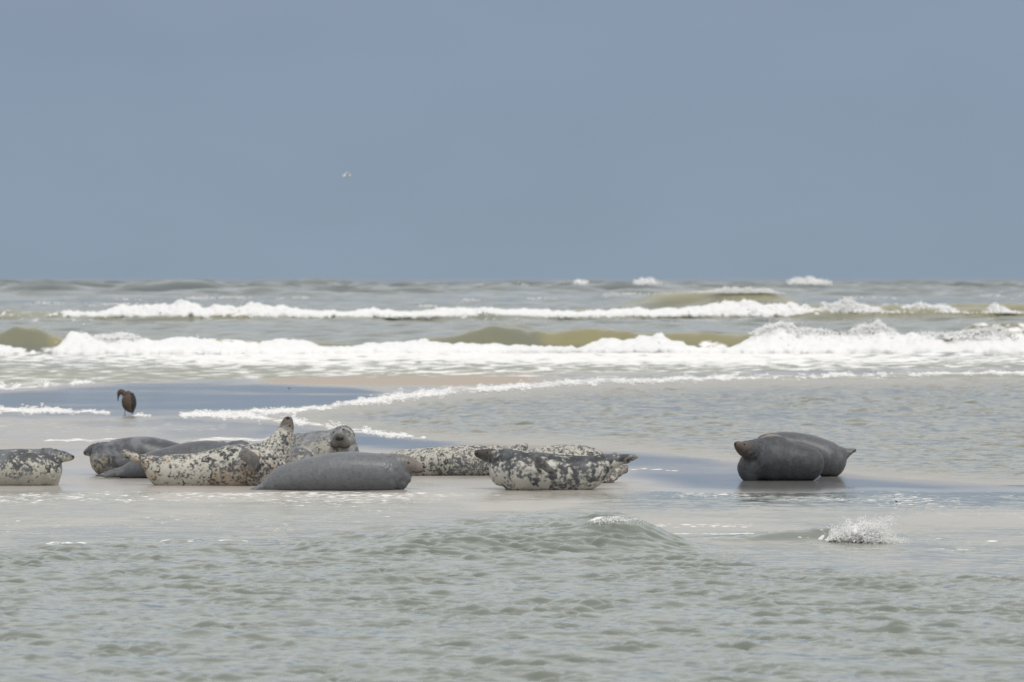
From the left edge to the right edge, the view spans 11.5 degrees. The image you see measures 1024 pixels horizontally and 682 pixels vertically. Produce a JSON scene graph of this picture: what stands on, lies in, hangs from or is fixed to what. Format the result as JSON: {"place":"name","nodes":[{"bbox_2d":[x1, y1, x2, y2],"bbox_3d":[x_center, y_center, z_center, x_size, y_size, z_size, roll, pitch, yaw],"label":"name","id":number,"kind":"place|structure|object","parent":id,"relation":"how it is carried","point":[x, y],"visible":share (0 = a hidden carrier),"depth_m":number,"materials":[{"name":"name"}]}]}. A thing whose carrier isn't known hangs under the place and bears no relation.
{"place":"outdoors","nodes":[
{"label":"outdoors","id":0,"kind":"place"},
{"bbox_2d":[0,485,1023,681],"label":"water","id":1,"kind":"structure","parent":0,"point":[167,586],"depth_m":41.06,"materials":[{"name":"grey liquid"}]},
{"bbox_2d":[590,515,644,525],"bbox_3d":[0.963,1.675,47.250,0.593,0.111,0.729,0,1,34],"label":"foam","id":2,"kind":"object","parent":1,"relation":"on","point":[605,521],"visible":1,"depth_m":47.25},
{"bbox_2d":[818,513,912,543],"bbox_3d":[3.317,1.814,48.179,0.923,0.364,0.814,0,1,0],"label":"foam","id":3,"kind":"object","parent":1,"relation":"on","point":[869,532],"visible":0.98,"depth_m":48.05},
{"bbox_2d":[0,278,1023,386],"bbox_3d":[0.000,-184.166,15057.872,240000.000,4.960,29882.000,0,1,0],"label":"sea","id":4,"kind":"structure","parent":0,"point":[41,332],"depth_m":260.75,"materials":[{"name":"liquid"}]},
{"bbox_2d":[1,297,825,318],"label":"foam","id":5,"kind":"object","parent":4,"relation":"on","point":[743,308],"visible":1,"depth_m":286.18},
{"bbox_2d":[0,324,1023,354],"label":"foam","id":6,"kind":"object","parent":4,"relation":"on","point":[73,342],"visible":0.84,"depth_m":167.84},
{"bbox_2d":[26,283,1020,305],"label":"foam","id":7,"kind":"object","parent":4,"relation":"on","point":[466,300],"visible":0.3,"depth_m":554.46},
{"bbox_2d":[92,316,1017,339],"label":"foam","id":8,"kind":"object","parent":4,"relation":"on","point":[859,330],"visible":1,"depth_m":168.72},
{"bbox_2d":[603,286,784,297],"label":"foam","id":9,"kind":"object","parent":4,"relation":"on","point":[726,290],"visible":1,"depth_m":382.07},
{"bbox_2d":[573,276,831,284],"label":"foam","id":10,"kind":"object","parent":4,"relation":"on","point":[811,280],"visible":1,"depth_m":697.70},
{"bbox_2d":[820,296,1023,313],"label":"foam","id":11,"kind":"object","parent":4,"relation":"on","point":[847,305],"visible":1,"depth_m":289.69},
{"bbox_2d":[0,368,1023,492],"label":"sand","id":12,"kind":"structure","parent":0,"point":[163,404],"depth_m":85.06,"materials":[{"name":"beige sand"}]},
{"bbox_2d":[0,448,73,485],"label":"grey seal","id":13,"kind":"object","parent":12,"relation":"on","point":[31,467],"visible":0.91,"depth_m":60.83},
{"bbox_2d":[117,389,135,414],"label":"wading bird","id":14,"kind":"object","parent":12,"relation":"on","point":[128,401],"visible":1,"depth_m":91.93},
{"bbox_2d":[83,436,178,473],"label":"grey seal","id":15,"kind":"object","parent":12,"relation":"on","point":[105,456],"visible":0.34,"depth_m":64.13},
{"bbox_2d":[95,440,249,477],"bbox_3d":[-4.180,1.472,63.221,1.938,0.489,0.502,0,1,0],"label":"grey seal","id":16,"kind":"object","parent":12,"relation":"on","point":[131,469],"visible":0.43,"depth_m":63.10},
{"bbox_2d":[121,416,293,485],"bbox_3d":[-3.641,1.330,60.946,2.064,0.855,0.701,0,1,0],"label":"grey seal","id":17,"kind":"object","parent":12,"relation":"on","point":[254,464],"visible":0.85,"depth_m":60.84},
{"bbox_2d":[289,425,358,461],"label":"grey seal","id":18,"kind":"object","parent":12,"relation":"on","point":[341,438],"visible":0.42,"depth_m":64.05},
{"bbox_2d":[249,452,424,490],"bbox_3d":[-2.054,1.536,59.924,2.069,0.472,0.537,0,1,0],"label":"grey seal","id":19,"kind":"object","parent":12,"relation":"on","point":[346,471],"visible":1,"depth_m":59.73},
{"bbox_2d":[387,443,527,475],"bbox_3d":[-0.830,1.500,64.023,2.158,0.440,0.446,0,1,0],"label":"grey seal","id":20,"kind":"object","parent":12,"relation":"on","point":[457,460],"visible":0.56,"depth_m":63.85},
{"bbox_2d":[0,369,1023,438],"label":"foam","id":21,"kind":"object","parent":12,"relation":"on","point":[250,415],"visible":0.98,"depth_m":107.04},
{"bbox_2d":[474,448,638,489],"bbox_3d":[0.521,1.516,59.807,1.929,0.507,0.720,0,1,0],"label":"grey seal","id":22,"kind":"object","parent":12,"relation":"on","point":[510,469],"visible":1,"depth_m":59.76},
{"bbox_2d":[527,444,627,482],"bbox_3d":[0.691,1.496,61.725,1.440,0.494,0.526,0,1,0],"label":"grey seal","id":23,"kind":"object","parent":12,"relation":"on","point":[584,450],"visible":0.27,"depth_m":61.60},
{"bbox_2d":[734,434,823,480],"bbox_3d":[3.220,1.438,62.422,1.183,0.592,0.600,0,1,-12],"label":"grey seal","id":24,"kind":"object","parent":12,"relation":"on","point":[772,457],"visible":1,"depth_m":62.20,"materials":[{"name":"fur"}]},
{"bbox_2d":[758,432,855,475],"bbox_3d":[3.642,1.420,63.723,1.318,0.573,0.496,0,1,0],"label":"grey seal","id":25,"kind":"object","parent":12,"relation":"on","point":[835,456],"visible":0.54,"depth_m":63.56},
{"bbox_2d":[0,0,1023,277],"label":"sky","id":26,"kind":"structure","parent":0,"point":[139,138],"materials":[{"name":"blue"}]},
{"bbox_2d":[271,377,1023,484],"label":"water channel","id":27,"kind":"object","parent":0,"point":[954,430],"visible":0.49,"depth_m":90.47,"materials":[{"name":"grey liquid"}]}
]}

